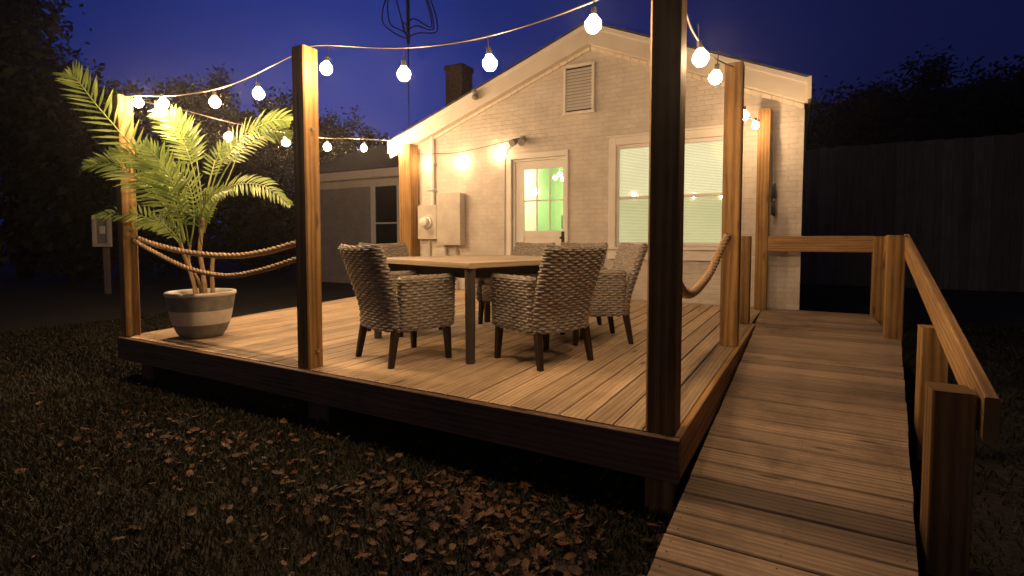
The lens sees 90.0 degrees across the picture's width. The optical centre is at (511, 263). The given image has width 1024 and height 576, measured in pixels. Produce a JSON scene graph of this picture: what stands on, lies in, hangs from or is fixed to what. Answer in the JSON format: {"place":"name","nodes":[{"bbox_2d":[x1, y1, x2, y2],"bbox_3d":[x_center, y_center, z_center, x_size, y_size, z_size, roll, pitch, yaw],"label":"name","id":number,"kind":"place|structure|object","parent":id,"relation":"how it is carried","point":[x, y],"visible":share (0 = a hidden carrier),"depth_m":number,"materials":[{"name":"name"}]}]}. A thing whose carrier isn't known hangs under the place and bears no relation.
{"place":"outdoors","nodes":[
{"label":"outdoors","id":0,"kind":"place"},
{"bbox_2d":[0,245,1023,575],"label":"lawn","id":1,"kind":"structure","parent":0,"point":[34,303],"depth_m":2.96,"materials":[{"name":"plant"}]},
{"bbox_2d":[0,0,77,136],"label":"tree","id":2,"kind":"object","parent":1,"relation":"on","point":[16,74],"visible":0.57,"depth_m":14.69,"materials":[{"name":"green plant"}]},
{"bbox_2d":[0,0,84,164],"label":"tree","id":3,"kind":"object","parent":1,"relation":"on","point":[32,38],"visible":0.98,"depth_m":12.08,"materials":[{"name":"green plant"}]},
{"bbox_2d":[0,125,145,284],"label":"shrub","id":4,"kind":"object","parent":1,"relation":"on","point":[59,237],"visible":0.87,"depth_m":13.55,"materials":[{"name":"green plant"}]},
{"bbox_2d":[0,45,156,272],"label":"tree","id":5,"kind":"object","parent":1,"relation":"on","point":[8,132],"visible":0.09,"depth_m":16.43,"materials":[{"name":"green plant"}]},
{"bbox_2d":[0,0,169,278],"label":"tree","id":6,"kind":"object","parent":1,"relation":"on","point":[59,111],"visible":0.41,"depth_m":16.74,"materials":[{"name":"green plant"}]},
{"bbox_2d":[91,215,112,293],"bbox_3d":[-9.562,-0.188,12.025,0.400,1.900,0.200,0,3,-3],"label":"utility box","id":7,"kind":"object","parent":1,"relation":"on","point":[101,234],"visible":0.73,"depth_m":11.95,"materials":[{"name":"paint"}]},
{"bbox_2d":[103,86,238,270],"bbox_3d":[-15.306,-3.286,20.999,7.390,7.392,5.617,2,4,41],"label":"tree","id":8,"kind":"object","parent":1,"relation":"on","point":[209,128],"visible":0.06,"depth_m":20.55,"materials":[{"name":"green plant"}]},
{"bbox_2d":[135,140,239,277],"bbox_3d":[-11.036,-1.804,17.093,3.452,4.683,3.828,-1,3,-27],"label":"shrub","id":9,"kind":"object","parent":1,"relation":"on","point":[212,244],"visible":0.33,"depth_m":16.63,"materials":[{"name":"green plant"}]},
{"bbox_2d":[137,63,253,265],"bbox_3d":[-13.121,-4.173,22.614,4.511,9.091,7.073,-1,3,-14],"label":"tree","id":10,"kind":"object","parent":1,"relation":"on","point":[191,102],"visible":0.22,"depth_m":21.08,"materials":[{"name":"green plant"}]},
{"bbox_2d":[210,82,293,268],"bbox_3d":[-11.537,-3.957,22.881,5.926,8.491,4.214,21,21,82],"label":"tree","id":11,"kind":"object","parent":1,"relation":"on","point":[264,155],"visible":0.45,"depth_m":21.91,"materials":[{"name":"green plant"}]},
{"bbox_2d":[216,163,295,272],"bbox_3d":[-9.379,-1.661,19.610,3.474,4.264,3.780,-1,3,-24],"label":"shrub","id":12,"kind":"object","parent":1,"relation":"on","point":[256,221],"visible":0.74,"depth_m":18.77,"materials":[{"name":"green plant"}]},
{"bbox_2d":[207,93,357,266],"bbox_3d":[-10.888,-3.962,23.917,5.119,8.498,7.532,1,3,15],"label":"tree","id":13,"kind":"object","parent":1,"relation":"on","point":[236,114],"visible":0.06,"depth_m":22.23,"materials":[{"name":"green plant"}]},
{"bbox_2d":[266,104,371,187],"bbox_3d":[-8.326,-3.698,24.360,5.406,7.905,7.113,1,3,27],"label":"tree","id":14,"kind":"object","parent":1,"relation":"on","point":[326,131],"visible":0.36,"depth_m":23.32,"materials":[{"name":"green plant"}]},
{"bbox_2d":[322,122,390,158],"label":"tree","id":15,"kind":"object","parent":1,"relation":"on","point":[370,143],"visible":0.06,"depth_m":25.42,"materials":[{"name":"green plant"}]},
{"bbox_2d":[291,62,473,282],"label":"house wing","id":16,"kind":"structure","parent":1,"relation":"on","point":[359,197],"depth_m":14.93,"materials":[{"name":"beige paint"}]},
{"bbox_2d":[370,179,399,243],"bbox_3d":[-3.495,-1.255,14.194,1.200,2.140,0.078,2,3,29],"label":"window","id":17,"kind":"structure","parent":16,"relation":"in","point":[385,228],"depth_m":14.22,"materials":[{"name":"white glass"}]},
{"bbox_2d":[381,0,437,127],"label":"tv antenna","id":18,"kind":"object","parent":16,"relation":"attached to","point":[407,31],"visible":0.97,"depth_m":14.72,"materials":[{"name":"grey metal"}]},
{"bbox_2d":[113,0,771,518],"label":"wooden deck","id":19,"kind":"structure","parent":1,"relation":"on","point":[647,402],"depth_m":3.50,"materials":[{"name":"brown wood"}]},
{"bbox_2d":[52,58,292,338],"bbox_3d":[-2.890,-0.562,4.627,2.132,2.470,0.859,0,3,0],"label":"potted palm","id":20,"kind":"object","parent":19,"relation":"on","point":[203,311],"visible":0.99,"depth_m":4.49,"materials":[{"name":"plant"}]},
{"bbox_2d":[125,55,291,107],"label":"string lights","id":21,"kind":"object","parent":19,"relation":"hanging from","point":[215,102],"visible":0.98,"depth_m":4.03,"materials":[{"name":"white glass"}]},
{"bbox_2d":[131,238,295,277],"bbox_3d":[-2.491,-0.054,4.173,2.356,0.323,0.054,2,3,30],"label":"rope barrier","id":22,"kind":"object","parent":19,"relation":"attached to","point":[218,274],"visible":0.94,"depth_m":4.10,"materials":[{"name":"fabric"}]},
{"bbox_2d":[136,236,295,258],"bbox_3d":[-2.467,-0.139,4.210,2.356,0.188,0.089,2,3,30],"label":"rope barrier","id":23,"kind":"object","parent":19,"relation":"attached to","point":[277,248],"visible":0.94,"depth_m":4.15,"materials":[{"name":"fabric"}]},
{"bbox_2d":[133,99,394,150],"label":"string lights","id":24,"kind":"object","parent":19,"relation":"attached to","point":[327,146],"visible":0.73,"depth_m":7.43,"materials":[{"name":"white glass"}]},
{"bbox_2d":[338,244,456,368],"bbox_3d":[-0.873,0.279,3.845,0.727,0.864,0.612,-3,4,-42],"label":"wicker armchair","id":25,"kind":"object","parent":19,"relation":"on","point":[396,303],"visible":1,"depth_m":3.63,"materials":[{"name":"grey wicker"}]},
{"bbox_2d":[357,242,442,336],"bbox_3d":[-1.104,0.218,5.076,0.727,0.864,0.612,2,4,39],"label":"wicker armchair","id":26,"kind":"object","parent":19,"relation":"on","point":[395,249],"visible":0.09,"depth_m":5.31,"materials":[{"name":"grey wicker"}]},
{"bbox_2d":[309,0,600,80],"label":"string lights","id":27,"kind":"object","parent":19,"relation":"attached to","point":[593,24],"visible":1,"depth_m":2.80,"materials":[{"name":"white glass"}]},
{"bbox_2d":[425,141,506,162],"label":"string lights","id":28,"kind":"object","parent":19,"relation":"attached to","point":[458,159],"visible":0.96,"depth_m":8.79,"materials":[{"name":"white glass"}]},
{"bbox_2d":[374,255,582,363],"bbox_3d":[-0.285,0.309,4.625,1.420,0.729,1.420,-3,4,-44],"label":"dining table","id":29,"kind":"object","parent":19,"relation":"on","point":[470,269],"visible":0.68,"depth_m":3.97,"materials":[{"name":"brown wood"}]},
{"bbox_2d":[476,242,555,323],"bbox_3d":[0.055,0.200,5.448,0.612,0.864,0.727,3,4,44],"label":"wicker armchair","id":30,"kind":"object","parent":19,"relation":"on","point":[483,291],"visible":0.12,"depth_m":5.40,"materials":[{"name":"grey wicker"}]},
{"bbox_2d":[489,244,606,371],"bbox_3d":[0.275,0.282,3.774,0.612,0.864,0.727,-2,4,-39],"label":"wicker armchair","id":31,"kind":"object","parent":19,"relation":"on","point":[556,297],"visible":1,"depth_m":3.55,"materials":[{"name":"grey wicker"}]},
{"bbox_2d":[535,242,607,324],"bbox_3d":[0.609,0.205,5.348,0.612,0.864,0.727,2,4,37],"label":"wicker armchair","id":32,"kind":"object","parent":19,"relation":"on","point":[599,320],"visible":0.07,"depth_m":5.49,"materials":[{"name":"grey wicker"}]},
{"bbox_2d":[560,243,647,345],"bbox_3d":[0.808,0.242,4.595,0.727,0.864,0.612,0,3,-7],"label":"wicker armchair","id":33,"kind":"object","parent":19,"relation":"on","point":[613,291],"visible":0.66,"depth_m":4.33,"materials":[{"name":"grey wicker"}]},
{"bbox_2d":[682,233,730,298],"bbox_3d":[1.259,-0.013,3.361,0.082,0.406,2.129,2,3,30],"label":"rope barrier","id":34,"kind":"object","parent":19,"relation":"attached to","point":[697,288],"visible":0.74,"depth_m":3.54,"materials":[{"name":"fabric"}]},
{"bbox_2d":[687,14,733,84],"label":"string lights","id":35,"kind":"object","parent":19,"relation":"attached to","point":[700,57],"visible":0.94,"depth_m":2.58,"materials":[{"name":"white glass"}]},
{"bbox_2d":[744,106,759,128],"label":"string lights","id":36,"kind":"object","parent":19,"relation":"attached to","point":[755,124],"visible":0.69,"depth_m":6.10,"materials":[{"name":"white glass"}]},
{"bbox_2d":[1,335,1023,575],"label":"fallen leaves","id":37,"kind":"object","parent":1,"relation":"on","point":[558,564],"visible":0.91,"depth_m":2.42,"materials":[{"name":"brown plant"}]},
{"bbox_2d":[387,21,811,309],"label":"house","id":38,"kind":"structure","parent":1,"relation":"on","point":[573,104],"depth_m":7.68,"materials":[{"name":"paint"}]},
{"bbox_2d":[418,205,436,255],"bbox_3d":[-1.540,-0.303,9.213,0.430,1.505,0.270,2,3,29],"label":"electric meter","id":39,"kind":"object","parent":38,"relation":"attached to","point":[427,221],"visible":0.91,"depth_m":9.17,"materials":[{"name":"paint"}]},
{"bbox_2d":[428,137,436,204],"bbox_3d":[-1.425,-1.665,9.178,0.110,1.210,0.097,2,3,29],"label":"conduit mast","id":40,"kind":"object","parent":38,"relation":"attached to","point":[431,164],"visible":0.97,"depth_m":9.14,"materials":[{"name":"silver metal"}]},
{"bbox_2d":[437,192,464,289],"bbox_3d":[-1.067,-0.390,8.988,0.500,1.700,0.192,2,3,29],"label":"electrical panel","id":41,"kind":"object","parent":38,"relation":"attached to","point":[450,218],"visible":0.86,"depth_m":8.89,"materials":[{"name":"paint"}]},
{"bbox_2d":[437,192,459,244],"bbox_3d":[-1.108,-0.785,8.895,0.500,0.900,0.023,2,3,29],"label":"panel door","id":42,"kind":"structure","parent":41,"relation":"in","point":[448,204],"depth_m":8.89,"materials":[{"name":"paint"}]},
{"bbox_2d":[472,89,477,99],"bbox_3d":[-0.612,-2.784,8.458,0.099,0.168,0.170,0,3,4],"label":"rake floodlight","id":43,"kind":"object","parent":38,"relation":"attached to","point":[474,95],"visible":1,"depth_m":8.39,"materials":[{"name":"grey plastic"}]},
{"bbox_2d":[509,136,525,146],"bbox_3d":[0.116,-1.979,8.229,0.292,0.200,0.237,2,3,29],"label":"floodlight","id":44,"kind":"object","parent":38,"relation":"attached to","point":[521,141],"visible":1,"depth_m":8.17,"materials":[{"name":"grey plastic"}]},
{"bbox_2d":[516,159,564,244],"bbox_3d":[0.451,-0.602,8.272,0.905,2.130,0.129,2,3,29],"label":"door","id":45,"kind":"structure","parent":38,"relation":"in","point":[558,237],"depth_m":8.33,"materials":[{"name":"white wood"}]},
{"bbox_2d":[553,167,562,180],"bbox_3d":[0.909,-1.800,9.825,0.260,0.445,0.090,2,3,29],"label":"pendant lamp","id":46,"kind":"object","parent":38,"relation":"hanging from","point":[559,174],"visible":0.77,"depth_m":9.81,"materials":[{"name":"white glass"}]},
{"bbox_2d":[607,124,723,260],"bbox_3d":[2.245,-0.968,7.249,1.900,1.825,0.205,2,3,29],"label":"window","id":47,"kind":"structure","parent":38,"relation":"in","point":[628,176],"depth_m":7.23,"materials":[{"name":"white glass"}]},
{"bbox_2d":[771,135,775,216],"bbox_3d":[3.268,-1.103,6.397,0.058,1.021,0.089,2,3,29],"label":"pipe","id":48,"kind":"object","parent":38,"relation":"attached to","point":[773,191],"visible":1,"depth_m":6.39,"materials":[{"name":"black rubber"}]},
{"bbox_2d":[647,234,1000,575],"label":"ramp","id":49,"kind":"structure","parent":1,"relation":"on","point":[801,466],"depth_m":2.46,"materials":[{"name":"brown wood"}]},
{"bbox_2d":[803,75,936,208],"bbox_3d":[14.854,-4.776,27.803,8.559,9.794,11.260,0,3,-2],"label":"tree","id":50,"kind":"object","parent":1,"relation":"on","point":[872,114],"visible":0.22,"depth_m":24.69,"materials":[{"name":"green plant"}]},
{"bbox_2d":[808,73,975,211],"bbox_3d":[19.510,-5.252,29.217,7.160,10.664,11.226,-2,3,-34],"label":"tree","id":51,"kind":"object","parent":1,"relation":"on","point":[856,95],"visible":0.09,"depth_m":27.13,"materials":[{"name":"green plant"}]},
{"bbox_2d":[800,133,1023,291],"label":"board fence","id":52,"kind":"object","parent":1,"relation":"on","point":[953,208],"visible":0.62,"depth_m":13.35,"materials":[{"name":"brown wood"}]},
{"bbox_2d":[816,38,1023,229],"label":"tree","id":53,"kind":"object","parent":1,"relation":"on","point":[959,125],"visible":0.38,"depth_m":23.48,"materials":[{"name":"green plant"}]},
{"bbox_2d":[899,55,1023,139],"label":"tree","id":54,"kind":"object","parent":1,"relation":"on","point":[1002,130],"visible":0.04,"depth_m":25.90,"materials":[{"name":"green plant"}]},
{"bbox_2d":[958,61,1023,136],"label":"tree","id":55,"kind":"object","parent":1,"relation":"on","point":[1014,109],"visible":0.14,"depth_m":23.98,"materials":[{"name":"green plant"}]},
{"bbox_2d":[0,0,1023,242],"label":"sky","id":56,"kind":"structure","parent":0,"point":[847,41],"materials":[{"name":"blue"}]}
]}

